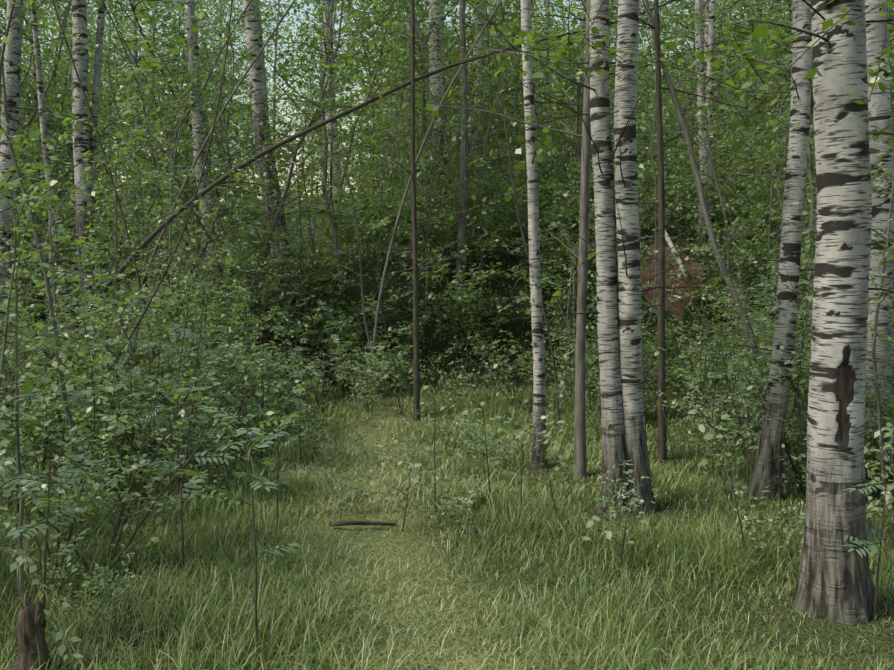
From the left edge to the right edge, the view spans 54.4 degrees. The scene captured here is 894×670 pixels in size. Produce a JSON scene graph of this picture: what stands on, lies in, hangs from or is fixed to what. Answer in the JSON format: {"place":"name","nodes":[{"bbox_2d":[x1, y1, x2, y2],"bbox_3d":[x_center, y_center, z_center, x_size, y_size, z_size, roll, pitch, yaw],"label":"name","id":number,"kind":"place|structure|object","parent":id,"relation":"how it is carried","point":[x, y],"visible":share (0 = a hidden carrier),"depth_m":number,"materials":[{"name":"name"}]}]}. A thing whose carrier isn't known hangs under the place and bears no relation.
{"place":"outdoors","nodes":[
{"label":"outdoors","id":0,"kind":"place"},
{"bbox_2d":[103,0,244,137],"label":"hanging branch","id":1,"kind":"object","parent":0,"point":[146,46],"visible":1,"depth_m":6.12,"materials":[{"name":"green plant"}]},
{"bbox_2d":[29,230,773,303],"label":"grass","id":2,"kind":"structure","parent":0,"point":[573,235],"depth_m":15.60,"materials":[{"name":"green plant"}]},
{"bbox_2d":[0,199,893,669],"bbox_3d":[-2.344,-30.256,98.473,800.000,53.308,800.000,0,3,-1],"label":"ground","id":3,"kind":"structure","parent":0,"point":[516,327],"depth_m":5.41,"materials":[{"name":"green plant"}]},
{"bbox_2d":[0,2,36,180],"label":"leaves","id":4,"kind":"object","parent":3,"relation":"on","point":[26,90],"visible":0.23,"depth_m":15.15,"materials":[{"name":"green plant"}]},
{"bbox_2d":[8,597,51,669],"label":"stump","id":5,"kind":"object","parent":3,"relation":"on","point":[31,621],"visible":0.96,"depth_m":3.39,"materials":[{"name":"brown wood"}]},
{"bbox_2d":[0,342,63,520],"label":"rowan sapling","id":6,"kind":"object","parent":3,"relation":"on","point":[23,385],"visible":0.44,"depth_m":5.47,"materials":[{"name":"green plant"}]},
{"bbox_2d":[0,0,99,337],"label":"birch","id":7,"kind":"object","parent":3,"relation":"on","point":[13,55],"visible":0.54,"depth_m":11.62,"materials":[{"name":"grey plant"}]},
{"bbox_2d":[4,444,103,637],"bbox_3d":[-1.582,0.912,3.510,0.369,0.950,0.526,-2,3,-28],"label":"rowan sapling","id":8,"kind":"object","parent":3,"relation":"on","point":[69,475],"visible":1,"depth_m":3.52,"materials":[{"name":"green plant"}]},
{"bbox_2d":[14,0,140,361],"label":"tree","id":9,"kind":"object","parent":3,"relation":"on","point":[79,104],"visible":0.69,"depth_m":12.61,"materials":[{"name":"white wood"}]},
{"bbox_2d":[95,252,306,287],"bbox_3d":[-3.680,-0.922,12.507,3.245,0.586,0.920,0,3,-1],"label":"branch","id":10,"kind":"object","parent":9,"relation":"attached to","point":[184,264],"visible":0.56,"depth_m":12.52,"materials":[{"name":"brown plant"}]},
{"bbox_2d":[39,355,130,531],"bbox_3d":[-2.298,0.718,5.529,0.444,1.208,0.406,1,3,15],"label":"rowan sapling","id":11,"kind":"object","parent":3,"relation":"on","point":[75,399],"visible":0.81,"depth_m":5.51,"materials":[{"name":"green plant"}]},
{"bbox_2d":[0,0,175,335],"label":"tree","id":12,"kind":"object","parent":3,"relation":"on","point":[41,101],"visible":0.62,"depth_m":13.58,"materials":[{"name":"grey wood"}]},
{"bbox_2d":[31,0,192,335],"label":"tree","id":13,"kind":"object","parent":3,"relation":"on","point":[98,62],"visible":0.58,"depth_m":12.76,"materials":[{"name":"grey wood"}]},
{"bbox_2d":[92,357,161,491],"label":"rowan sapling","id":14,"kind":"object","parent":3,"relation":"on","point":[131,409],"visible":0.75,"depth_m":6.41,"materials":[{"name":"green plant"}]},
{"bbox_2d":[42,0,234,433],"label":"leaning tree","id":15,"kind":"object","parent":3,"relation":"on","point":[124,223],"visible":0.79,"depth_m":8.11,"materials":[{"name":"brown plant"}]},
{"bbox_2d":[47,0,255,473],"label":"leaning tree","id":16,"kind":"object","parent":3,"relation":"on","point":[237,115],"visible":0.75,"depth_m":7.26,"materials":[{"name":"brown plant"}]},
{"bbox_2d":[138,0,221,262],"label":"birch","id":17,"kind":"object","parent":3,"relation":"on","point":[189,12],"visible":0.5,"depth_m":21.39,"materials":[{"name":"grey plant"}]},
{"bbox_2d":[137,451,235,576],"bbox_3d":[-1.338,0.973,4.550,0.414,0.721,0.411,2,4,35],"label":"rowan sapling","id":18,"kind":"object","parent":3,"relation":"on","point":[190,473],"visible":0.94,"depth_m":4.53,"materials":[{"name":"green plant"}]},
{"bbox_2d":[168,321,228,463],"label":"rowan sapling","id":19,"kind":"object","parent":3,"relation":"on","point":[203,351],"visible":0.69,"depth_m":7.27,"materials":[{"name":"green plant"}]},
{"bbox_2d":[113,0,339,379],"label":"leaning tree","id":20,"kind":"object","parent":3,"relation":"on","point":[216,122],"visible":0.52,"depth_m":10.86,"materials":[{"name":"grey plant"}]},
{"bbox_2d":[178,0,292,258],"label":"birch","id":21,"kind":"object","parent":3,"relation":"on","point":[258,87],"visible":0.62,"depth_m":16.55,"materials":[{"name":"grey plant"}]},
{"bbox_2d":[191,405,300,662],"bbox_3d":[-0.849,0.862,3.633,0.462,1.092,0.430,0,3,-1],"label":"rowan sapling","id":22,"kind":"object","parent":3,"relation":"on","point":[258,437],"visible":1,"depth_m":3.60,"materials":[{"name":"green plant"}]},
{"bbox_2d":[250,401,318,529],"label":"rowan sapling","id":23,"kind":"object","parent":3,"relation":"on","point":[269,439],"visible":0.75,"depth_m":5.41,"materials":[{"name":"green plant"}]},
{"bbox_2d":[283,366,331,459],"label":"rowan sapling","id":24,"kind":"object","parent":3,"relation":"on","point":[299,374],"visible":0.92,"depth_m":7.95,"materials":[{"name":"green plant"}]},
{"bbox_2d":[293,0,347,242],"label":"birch","id":25,"kind":"object","parent":3,"relation":"on","point":[335,146],"visible":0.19,"depth_m":23.55,"materials":[{"name":"grey plant"}]},
{"bbox_2d":[10,0,700,430],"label":"leaning tree","id":26,"kind":"object","parent":3,"relation":"on","point":[218,182],"visible":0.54,"depth_m":9.61,"materials":[{"name":"brown plant"}]},
{"bbox_2d":[329,515,403,532],"bbox_3d":[-0.520,1.223,5.632,0.492,0.067,0.222,0,3,-1],"label":"fallen branch","id":27,"kind":"object","parent":3,"relation":"on","point":[347,523],"visible":0.92,"depth_m":5.63,"materials":[{"name":"brown wood"}]},
{"bbox_2d":[288,0,477,302],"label":"tree","id":28,"kind":"object","parent":3,"relation":"on","point":[462,233],"visible":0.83,"depth_m":14.72,"materials":[{"name":"grey plant"}]},
{"bbox_2d":[372,434,426,531],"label":"sapling","id":29,"kind":"object","parent":3,"relation":"on","point":[416,464],"visible":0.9,"depth_m":5.53,"materials":[{"name":"green plant"}]},
{"bbox_2d":[235,0,572,420],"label":"tree","id":30,"kind":"object","parent":3,"relation":"on","point":[416,376],"visible":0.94,"depth_m":10.16,"materials":[{"name":"brown plant"}]},
{"bbox_2d":[295,0,411,114],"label":"hanging branch","id":31,"kind":"object","parent":30,"relation":"attached to","point":[335,65],"visible":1,"depth_m":7.32,"materials":[{"name":"green plant"}]},
{"bbox_2d":[28,45,812,252],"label":"leaves","id":32,"kind":"object","parent":3,"relation":"on","point":[305,71],"visible":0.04,"depth_m":51.09,"materials":[{"name":"green plant"}]},
{"bbox_2d":[334,0,513,398],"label":"leaning tree","id":33,"kind":"object","parent":3,"relation":"on","point":[401,208],"visible":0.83,"depth_m":12.19,"materials":[{"name":"grey plant"}]},
{"bbox_2d":[385,384,468,511],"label":"sapling","id":34,"kind":"object","parent":3,"relation":"on","point":[458,455],"visible":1,"depth_m":5.64,"materials":[{"name":"green plant"}]},
{"bbox_2d":[394,0,460,240],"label":"birch","id":35,"kind":"object","parent":3,"relation":"on","point":[437,20],"visible":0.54,"depth_m":17.50,"materials":[{"name":"grey plant"}]},
{"bbox_2d":[0,210,892,419],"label":"bushes","id":36,"kind":"object","parent":3,"relation":"on","point":[387,363],"visible":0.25,"depth_m":11.39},
{"bbox_2d":[0,0,893,400],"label":"trees","id":37,"kind":"object","parent":3,"relation":"on","point":[372,218],"visible":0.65,"depth_m":14.51,"materials":[{"name":"green plant"}]},
{"bbox_2d":[0,0,893,668],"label":"thicket shrubs","id":38,"kind":"object","parent":3,"relation":"on","point":[114,394],"visible":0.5,"depth_m":6.82,"materials":[{"name":"green plant"}]},
{"bbox_2d":[0,0,893,270],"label":"trees","id":39,"kind":"object","parent":3,"relation":"on","point":[739,34],"visible":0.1,"depth_m":24.79,"materials":[{"name":"plant"}]},
{"bbox_2d":[0,253,893,517],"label":"grass","id":40,"kind":"structure","parent":3,"relation":"on","point":[301,486],"depth_m":7.49,"materials":[{"name":"green plant"}]},
{"bbox_2d":[0,71,893,503],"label":"thicket shrubs","id":41,"kind":"object","parent":3,"relation":"on","point":[56,421],"visible":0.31,"depth_m":7.55,"materials":[{"name":"green plant"}]},
{"bbox_2d":[0,312,893,638],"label":"herbs","id":42,"kind":"object","parent":3,"relation":"on","point":[446,506],"visible":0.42,"depth_m":6.02,"materials":[{"name":"green plant"}]},
{"bbox_2d":[0,0,893,264],"bbox_3d":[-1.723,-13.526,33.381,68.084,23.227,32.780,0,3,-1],"label":"leaves","id":43,"kind":"object","parent":3,"relation":"on","point":[276,39],"visible":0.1,"depth_m":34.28,"materials":[{"name":"green plant"}]},
{"bbox_2d":[457,0,503,240],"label":"birch","id":44,"kind":"object","parent":3,"relation":"on","point":[483,37],"visible":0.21,"depth_m":23.47,"materials":[{"name":"grey plant"}]},
{"bbox_2d":[425,0,560,428],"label":"leaning tree","id":45,"kind":"object","parent":3,"relation":"on","point":[544,313],"visible":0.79,"depth_m":9.52,"materials":[{"name":"grey plant"}]},
{"bbox_2d":[446,388,541,504],"bbox_3d":[0.229,0.804,5.915,0.687,0.926,0.509,-1,3,-23],"label":"sapling","id":46,"kind":"object","parent":3,"relation":"on","point":[474,425],"visible":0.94,"depth_m":5.83,"materials":[{"name":"green plant"}]},
{"bbox_2d":[486,391,552,521],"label":"sapling","id":47,"kind":"object","parent":3,"relation":"on","point":[525,400],"visible":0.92,"depth_m":5.71,"materials":[{"name":"green plant"}]},
{"bbox_2d":[495,411,576,530],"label":"sapling","id":48,"kind":"object","parent":3,"relation":"on","point":[546,435],"visible":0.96,"depth_m":5.50,"materials":[{"name":"green plant"}]},
{"bbox_2d":[520,0,556,182],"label":"birch","id":49,"kind":"object","parent":3,"relation":"on","point":[547,19],"visible":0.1,"depth_m":25.73,"materials":[{"name":"grey plant"}]},
{"bbox_2d":[466,0,613,469],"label":"birch","id":50,"kind":"object","parent":3,"relation":"on","point":[533,148],"visible":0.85,"depth_m":7.20,"materials":[{"name":"white plant"}]},
{"bbox_2d":[424,0,676,478],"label":"tree","id":51,"kind":"object","parent":3,"relation":"on","point":[580,469],"visible":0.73,"depth_m":6.84,"materials":[{"name":"grey plant"}]},
{"bbox_2d":[488,0,718,515],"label":"birch tree","id":52,"kind":"object","parent":3,"relation":"on","point":[629,275],"visible":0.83,"depth_m":5.88,"materials":[{"name":"white wood"}]},
{"bbox_2d":[470,0,748,517],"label":"birch tree","id":53,"kind":"object","parent":3,"relation":"on","point":[612,417],"visible":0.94,"depth_m":5.92,"materials":[{"name":"white plant"}]},
{"bbox_2d":[503,0,666,77],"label":"hanging branch","id":54,"kind":"object","parent":53,"relation":"attached to","point":[573,52],"visible":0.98,"depth_m":5.38,"materials":[{"name":"green plant"}]},
{"bbox_2d":[475,0,765,460],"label":"tree","id":55,"kind":"object","parent":3,"relation":"on","point":[662,428],"visible":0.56,"depth_m":7.80,"materials":[{"name":"brown plant"}]},
{"bbox_2d":[580,460,677,567],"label":"sapling","id":56,"kind":"object","parent":3,"relation":"on","point":[607,532],"visible":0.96,"depth_m":4.82,"materials":[{"name":"green plant"}]},
{"bbox_2d":[568,0,766,411],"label":"leaning tree","id":57,"kind":"object","parent":3,"relation":"on","point":[711,233],"visible":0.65,"depth_m":7.68,"materials":[{"name":"grey plant"}]},
{"bbox_2d":[646,347,689,477],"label":"sapling","id":58,"kind":"object","parent":3,"relation":"on","point":[673,375],"visible":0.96,"depth_m":6.92,"materials":[{"name":"green plant"}]},
{"bbox_2d":[640,241,705,320],"bbox_3d":[3.694,-0.762,14.776,1.500,1.756,1.600,0,3,-1],"label":"root plate","id":59,"kind":"object","parent":3,"relation":"on","point":[680,306],"visible":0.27,"depth_m":14.57,"materials":[{"name":"brown soil"}]},
{"bbox_2d":[665,230,687,277],"bbox_3d":[3.848,-1.426,14.746,0.083,0.941,0.961,-1,3,-13],"label":"branch","id":60,"kind":"object","parent":59,"relation":"on","point":[670,243],"visible":0.58,"depth_m":14.70,"materials":[{"name":"white wood"}]},
{"bbox_2d":[642,0,733,239],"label":"birch","id":61,"kind":"object","parent":3,"relation":"on","point":[711,30],"visible":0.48,"depth_m":17.25,"materials":[{"name":"grey plant"}]},
{"bbox_2d":[663,0,739,243],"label":"birch","id":62,"kind":"object","parent":3,"relation":"on","point":[702,129],"visible":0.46,"depth_m":16.83,"materials":[{"name":"grey plant"}]},
{"bbox_2d":[660,383,752,527],"bbox_3d":[1.715,0.824,5.624,0.577,1.003,0.506,0,3,-1],"label":"sapling","id":63,"kind":"object","parent":3,"relation":"on","point":[740,402],"visible":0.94,"depth_m":5.63,"materials":[{"name":"green plant"}]},
{"bbox_2d":[666,326,756,485],"bbox_3d":[1.957,0.589,6.443,0.675,1.306,0.344,1,3,11],"label":"sapling","id":64,"kind":"object","parent":3,"relation":"on","point":[716,336],"visible":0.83,"depth_m":6.44,"materials":[{"name":"green plant"}]},
{"bbox_2d":[687,405,805,563],"bbox_3d":[1.608,0.885,4.847,0.702,0.978,0.458,3,4,44],"label":"sapling","id":65,"kind":"object","parent":3,"relation":"on","point":[708,436],"visible":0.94,"depth_m":4.93,"materials":[{"name":"green plant"}]},
{"bbox_2d":[647,0,893,625],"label":"birch","id":66,"kind":"object","parent":3,"relation":"on","point":[834,583],"visible":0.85,"depth_m":3.98,"materials":[{"name":"white plant"}]},
{"bbox_2d":[658,0,893,101],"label":"hanging branch","id":67,"kind":"object","parent":66,"relation":"attached to","point":[699,54],"visible":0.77,"depth_m":3.71,"materials":[{"name":"green plant"}]},
{"bbox_2d":[759,0,893,151],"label":"hanging branch","id":68,"kind":"object","parent":66,"relation":"attached to","point":[874,79],"visible":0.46,"depth_m":4.41,"materials":[{"name":"green plant"}]},
{"bbox_2d":[705,0,893,501],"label":"birch","id":69,"kind":"object","parent":3,"relation":"on","point":[771,441],"visible":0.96,"depth_m":6.25,"materials":[{"name":"white plant"}]},
{"bbox_2d":[779,361,884,459],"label":"sapling","id":70,"kind":"object","parent":3,"relation":"on","point":[875,449],"visible":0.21,"depth_m":5.47,"materials":[{"name":"green plant"}]},
{"bbox_2d":[785,0,893,487],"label":"birch","id":71,"kind":"object","parent":3,"relation":"on","point":[879,107],"visible":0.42,"depth_m":6.82,"materials":[{"name":"white plant"}]},
{"bbox_2d":[842,483,893,616],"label":"rowan sapling","id":72,"kind":"object","parent":3,"relation":"on","point":[881,534],"visible":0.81,"depth_m":4.02,"materials":[{"name":"green plant"}]},
{"bbox_2d":[864,403,893,558],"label":"sapling","id":73,"kind":"object","parent":3,"relation":"on","point":[873,502],"visible":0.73,"depth_m":4.88,"materials":[{"name":"green plant"}]},
{"bbox_2d":[0,0,893,199],"label":"sky","id":74,"kind":"structure","parent":0,"point":[285,19],"materials":[{"name":"white"}]}
]}

